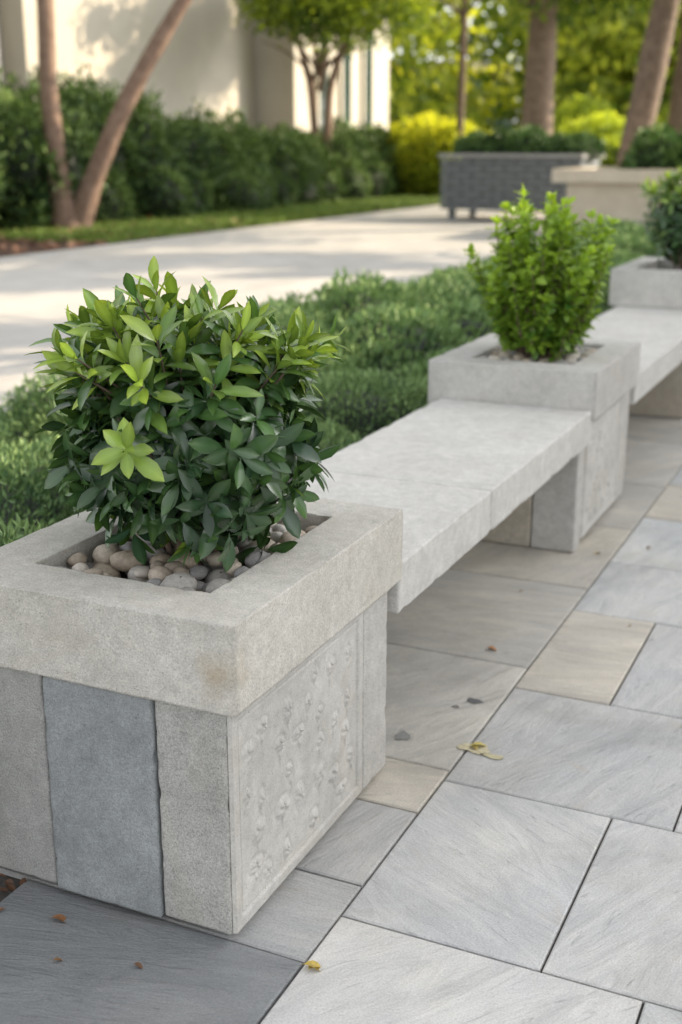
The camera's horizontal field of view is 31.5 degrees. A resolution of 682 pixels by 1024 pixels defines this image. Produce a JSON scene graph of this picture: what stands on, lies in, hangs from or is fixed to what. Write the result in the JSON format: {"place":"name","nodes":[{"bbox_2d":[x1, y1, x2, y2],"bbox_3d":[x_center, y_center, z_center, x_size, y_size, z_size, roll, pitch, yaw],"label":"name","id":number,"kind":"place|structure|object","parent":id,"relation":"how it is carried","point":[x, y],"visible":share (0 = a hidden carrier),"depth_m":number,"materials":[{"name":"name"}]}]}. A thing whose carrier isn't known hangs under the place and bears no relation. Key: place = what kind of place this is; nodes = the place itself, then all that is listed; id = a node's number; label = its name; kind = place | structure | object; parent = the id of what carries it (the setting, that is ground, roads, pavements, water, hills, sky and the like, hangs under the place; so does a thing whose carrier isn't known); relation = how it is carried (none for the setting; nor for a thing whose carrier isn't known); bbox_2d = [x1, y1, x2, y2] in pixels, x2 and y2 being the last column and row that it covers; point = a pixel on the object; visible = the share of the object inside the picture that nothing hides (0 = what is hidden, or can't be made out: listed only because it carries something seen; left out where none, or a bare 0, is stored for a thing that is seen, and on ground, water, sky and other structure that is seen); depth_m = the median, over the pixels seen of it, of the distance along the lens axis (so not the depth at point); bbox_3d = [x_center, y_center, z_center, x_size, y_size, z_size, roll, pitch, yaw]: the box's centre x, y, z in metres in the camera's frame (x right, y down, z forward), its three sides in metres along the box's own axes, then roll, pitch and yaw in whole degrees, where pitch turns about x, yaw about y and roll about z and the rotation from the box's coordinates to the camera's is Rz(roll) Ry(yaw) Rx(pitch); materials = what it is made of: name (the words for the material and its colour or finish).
{"place":"outdoors","nodes":[
{"label":"outdoors","id":0,"kind":"place"},
{"bbox_2d":[0,205,557,411],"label":"path","id":1,"kind":"structure","parent":0,"point":[39,292],"depth_m":14.72,"materials":[{"name":"beige concrete"}]},
{"bbox_2d":[438,153,604,219],"bbox_3d":[3.464,-6.251,23.282,2.780,1.230,1.740,8,18,24],"label":"slatted planter","id":2,"kind":"object","parent":1,"relation":"on","point":[472,186],"visible":0.67,"depth_m":22.61,"materials":[{"name":"wicker"}]},
{"bbox_2d":[452,122,606,162],"bbox_3d":[3.566,-6.942,22.952,3.029,0.874,1.664,8,18,24],"label":"planter greenery","id":3,"kind":"object","parent":2,"relation":"in","point":[532,139],"visible":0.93,"depth_m":22.68,"materials":[{"name":"green plant"}]},
{"bbox_2d":[254,4,389,133],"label":"projecting wing","id":4,"kind":"structure","parent":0,"point":[281,90],"depth_m":33.47,"materials":[{"name":"beige paint"}]},
{"bbox_2d":[314,25,319,126],"bbox_3d":[-0.671,-13.890,33.551,0.097,8.300,0.137,8,18,24],"label":"window surround","id":5,"kind":"object","parent":4,"relation":"attached to","point":[317,96],"depth_m":34.16,"materials":[{"name":"white paint"}]},
{"bbox_2d":[319,38,327,131],"bbox_3d":[-0.527,-14.005,33.932,0.030,8.100,0.700,8,18,24],"label":"slot window","id":6,"kind":"structure","parent":4,"relation":"attached to","point":[322,100],"depth_m":34.63,"materials":[{"name":"beige glass"}]},
{"bbox_2d":[339,43,342,133],"bbox_3d":[-0.001,-14.310,34.942,0.097,8.300,0.137,8,18,24],"label":"window surround","id":7,"kind":"object","parent":4,"relation":"attached to","point":[341,89],"depth_m":35.47,"materials":[{"name":"white paint"}]},
{"bbox_2d":[343,44,350,131],"bbox_3d":[0.143,-14.425,35.323,0.030,8.100,0.700,8,18,24],"label":"slot window","id":8,"kind":"structure","parent":4,"relation":"attached to","point":[347,87],"depth_m":35.93,"materials":[{"name":"white glass"}]},
{"bbox_2d":[361,12,365,126],"bbox_3d":[0.670,-14.730,36.333,0.097,8.300,0.137,8,18,24],"label":"window surround","id":9,"kind":"object","parent":4,"relation":"attached to","point":[362,89],"depth_m":36.82,"materials":[{"name":"white paint"}]},
{"bbox_2d":[365,12,372,128],"bbox_3d":[0.813,-14.845,36.714,0.030,8.100,0.700,8,18,24],"label":"slot window","id":10,"kind":"structure","parent":4,"relation":"attached to","point":[368,80],"depth_m":37.26,"materials":[{"name":"white glass"}]},
{"bbox_2d":[0,414,681,1023],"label":"stone pavement","id":11,"kind":"structure","parent":0,"point":[458,908],"depth_m":2.41,"materials":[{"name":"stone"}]},
{"bbox_2d":[50,914,66,922],"bbox_3d":[-0.511,0.743,2.205,0.034,0.017,0.020,8,18,24],"label":"fallen leaf","id":12,"kind":"object","parent":11,"relation":"on","point":[61,917],"visible":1,"depth_m":2.21,"materials":[{"name":"brown plant"}]},
{"bbox_2d":[133,962,142,968],"bbox_3d":[-0.348,0.779,2.078,0.020,0.010,0.011,8,18,24],"label":"fallen leaf","id":13,"kind":"object","parent":11,"relation":"on","point":[138,964],"visible":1,"depth_m":2.08,"materials":[{"name":"brown plant"}]},
{"bbox_2d":[0,497,402,934],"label":"stone planter","id":14,"kind":"object","parent":11,"relation":"on","point":[190,740],"visible":0.87,"depth_m":2.17,"materials":[{"name":"stone"}]},
{"bbox_2d":[23,256,350,571],"bbox_3d":[-0.305,-0.174,2.297,0.606,0.603,0.573,8,18,24],"label":"glossy leaf shrub","id":15,"kind":"object","parent":14,"relation":"in","point":[199,439],"visible":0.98,"depth_m":2.16,"materials":[{"name":"green plant"}]},
{"bbox_2d":[305,960,320,971],"bbox_3d":[-0.046,0.781,2.078,0.039,0.019,0.022,8,18,24],"label":"fallen leaf","id":16,"kind":"object","parent":11,"relation":"on","point":[316,964],"visible":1,"depth_m":2.08,"materials":[{"name":"yellow plant"}]},
{"bbox_2d":[395,731,410,739],"bbox_3d":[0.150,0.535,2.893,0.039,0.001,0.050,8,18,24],"label":"pebble","id":17,"kind":"object","parent":11,"relation":"on","point":[403,735],"visible":1,"depth_m":2.89,"materials":[{"name":"grey stone"}]},
{"bbox_2d":[306,398,590,613],"bbox_3d":[0.241,0.083,3.540,0.549,0.486,1.739,8,18,24],"label":"stone bench","id":18,"kind":"object","parent":11,"relation":"on","point":[455,480],"visible":0.7,"depth_m":3.52,"materials":[{"name":"concrete"}]},
{"bbox_2d":[457,743,490,754],"bbox_3d":[0.313,0.552,2.836,0.083,0.001,0.054,8,18,24],"label":"leaf","id":19,"kind":"object","parent":11,"relation":"on","point":[472,749],"visible":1,"depth_m":2.83,"materials":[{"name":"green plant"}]},
{"bbox_2d":[467,698,483,702],"bbox_3d":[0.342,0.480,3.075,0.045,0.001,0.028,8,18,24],"label":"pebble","id":20,"kind":"object","parent":11,"relation":"on","point":[472,700],"visible":1,"depth_m":3.08,"materials":[{"name":"grey stone"}]},
{"bbox_2d":[472,742,484,745],"bbox_3d":[0.323,0.546,2.844,0.037,0.010,0.022,8,18,24],"label":"fallen leaf","id":21,"kind":"object","parent":11,"relation":"on","point":[478,743],"visible":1,"depth_m":2.85,"materials":[{"name":"yellow plant"}]},
{"bbox_2d":[479,753,502,758],"bbox_3d":[0.347,0.564,2.798,0.058,0.001,0.022,8,18,24],"label":"yellow petal stain","id":22,"kind":"object","parent":11,"relation":"on","point":[493,756],"visible":1,"depth_m":2.79,"materials":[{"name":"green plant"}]},
{"bbox_2d":[428,333,640,539],"bbox_3d":[0.739,-0.303,4.605,0.607,0.626,0.727,8,18,24],"label":"stone planter","id":23,"kind":"object","parent":11,"relation":"on","point":[598,379],"visible":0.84,"depth_m":4.31,"materials":[{"name":"concrete"}]},
{"bbox_2d":[463,183,620,362],"bbox_3d":[0.715,-0.859,4.403,0.583,0.650,0.490,8,18,24],"label":"bright green shrub","id":24,"kind":"object","parent":23,"relation":"on","point":[536,307],"visible":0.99,"depth_m":4.29,"materials":[{"name":"green plant"}]},
{"bbox_2d":[581,306,681,417],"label":"stone bench","id":25,"kind":"object","parent":11,"relation":"on","point":[657,334],"visible":0.41,"depth_m":6.05,"materials":[{"name":"concrete"}]},
{"bbox_2d":[609,257,681,308],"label":"stone planter","id":26,"kind":"object","parent":11,"relation":"on","point":[649,282],"visible":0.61,"depth_m":6.76,"materials":[{"name":"concrete"}]},
{"bbox_2d":[633,166,681,269],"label":"glossy leaf shrub","id":27,"kind":"object","parent":26,"relation":"on","point":[666,231],"visible":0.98,"depth_m":6.88,"materials":[{"name":"green plant"}]},
{"bbox_2d":[389,0,522,123],"label":"sky","id":28,"kind":"structure","parent":0,"point":[447,9],"materials":[{"name":"white"}]},
{"label":"ground","id":29,"kind":"structure","parent":0,"visible":0},
{"bbox_2d":[0,21,5,98],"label":"recess wall","id":30,"kind":"structure","parent":29,"relation":"on","point":[2,61],"depth_m":25.10,"materials":[{"name":"beige paint"}]},
{"bbox_2d":[0,0,255,132],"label":"wall","id":31,"kind":"structure","parent":29,"relation":"on","point":[208,56],"depth_m":28.88,"materials":[{"name":"beige paint"}]},
{"bbox_2d":[0,64,401,231],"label":"background hedge","id":32,"kind":"object","parent":29,"relation":"on","point":[147,141],"visible":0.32,"depth_m":23.27,"materials":[{"name":"green plant"}]},
{"bbox_2d":[0,204,439,256],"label":"mulch bed","id":33,"kind":"object","parent":29,"relation":"on","point":[6,253],"depth_m":17.76,"materials":[{"name":"brown soil"}]},
{"bbox_2d":[36,0,191,229],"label":"forked tree","id":34,"kind":"object","parent":33,"relation":"on","point":[79,209],"visible":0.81,"depth_m":19.75,"materials":[{"name":"brown plant"}]},
{"bbox_2d":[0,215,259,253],"bbox_3d":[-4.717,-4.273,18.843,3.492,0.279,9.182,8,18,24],"label":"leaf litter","id":35,"kind":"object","parent":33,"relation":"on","point":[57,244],"visible":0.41,"depth_m":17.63,"materials":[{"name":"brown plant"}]},
{"bbox_2d":[93,153,407,223],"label":"border shrubs","id":36,"kind":"object","parent":33,"relation":"on","point":[244,188],"visible":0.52,"depth_m":25.18,"materials":[{"name":"green plant"}]},
{"bbox_2d":[232,0,447,149],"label":"ornamental tree","id":37,"kind":"object","parent":33,"relation":"on","point":[344,22],"visible":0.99,"depth_m":29.48,"materials":[{"name":"green plant"}]},
{"bbox_2d":[383,110,492,195],"bbox_3d":[3.107,-10.083,34.324,4.823,2.561,4.447,8,18,24],"label":"golden bush","id":38,"kind":"object","parent":33,"relation":"on","point":[423,141],"visible":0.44,"depth_m":33.01,"materials":[{"name":"yellow plant"}]},
{"bbox_2d":[0,193,444,243],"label":"grass strip","id":39,"kind":"object","parent":29,"relation":"on","point":[301,212],"depth_m":22.05,"materials":[{"name":"green plant"}]},
{"bbox_2d":[389,60,524,128],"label":"foliage","id":40,"kind":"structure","parent":29,"relation":"on","point":[503,121],"depth_m":63.02,"materials":[{"name":"green plant"}]},
{"bbox_2d":[441,0,479,137],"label":"shade tree","id":41,"kind":"object","parent":29,"relation":"on","point":[463,12],"visible":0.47,"depth_m":31.84,"materials":[{"name":"brown plant"}]},
{"bbox_2d":[388,0,681,131],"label":"distant trees","id":42,"kind":"object","parent":29,"relation":"on","point":[600,60],"visible":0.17,"depth_m":50.66,"materials":[{"name":"green plant"}]},
{"bbox_2d":[430,0,681,212],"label":"shade tree","id":43,"kind":"object","parent":29,"relation":"on","point":[546,17],"visible":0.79,"depth_m":25.16,"materials":[{"name":"brown plant"}]},
{"bbox_2d":[553,93,669,166],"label":"sunlit shrubs","id":44,"kind":"object","parent":29,"relation":"on","point":[607,125],"visible":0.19,"depth_m":40.11,"materials":[{"name":"green plant"}]},
{"bbox_2d":[557,0,681,136],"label":"shade tree","id":45,"kind":"object","parent":29,"relation":"on","point":[675,115],"visible":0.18,"depth_m":28.16,"materials":[{"name":"green plant"}]},
{"bbox_2d":[615,0,679,166],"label":"shade tree","id":46,"kind":"object","parent":29,"relation":"on","point":[650,72],"visible":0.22,"depth_m":20.43,"materials":[{"name":"brown plant"}]},
{"label":"planting bed soil","id":47,"kind":"structure","parent":0,"visible":0},
{"bbox_2d":[0,873,25,910],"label":"mulch chips","id":48,"kind":"object","parent":47,"relation":"on","point":[9,884],"visible":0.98,"depth_m":2.31,"materials":[{"name":"brown wood"}]},
{"bbox_2d":[0,215,674,546],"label":"hedge","id":49,"kind":"object","parent":47,"relation":"on","point":[394,338],"visible":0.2,"depth_m":5.66,"materials":[{"name":"green plant"}]},
{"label":"plaza path","id":50,"kind":"structure","parent":0,"visible":0},
{"bbox_2d":[552,167,681,227],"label":"cream planter","id":51,"kind":"object","parent":50,"relation":"on","point":[614,192],"visible":0.64,"depth_m":18.44,"materials":[{"name":"concrete"}]},
{"bbox_2d":[616,118,681,169],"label":"planter greenery","id":52,"kind":"object","parent":51,"relation":"in","point":[660,149],"visible":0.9,"depth_m":18.40,"materials":[{"name":"green plant"}]}
]}

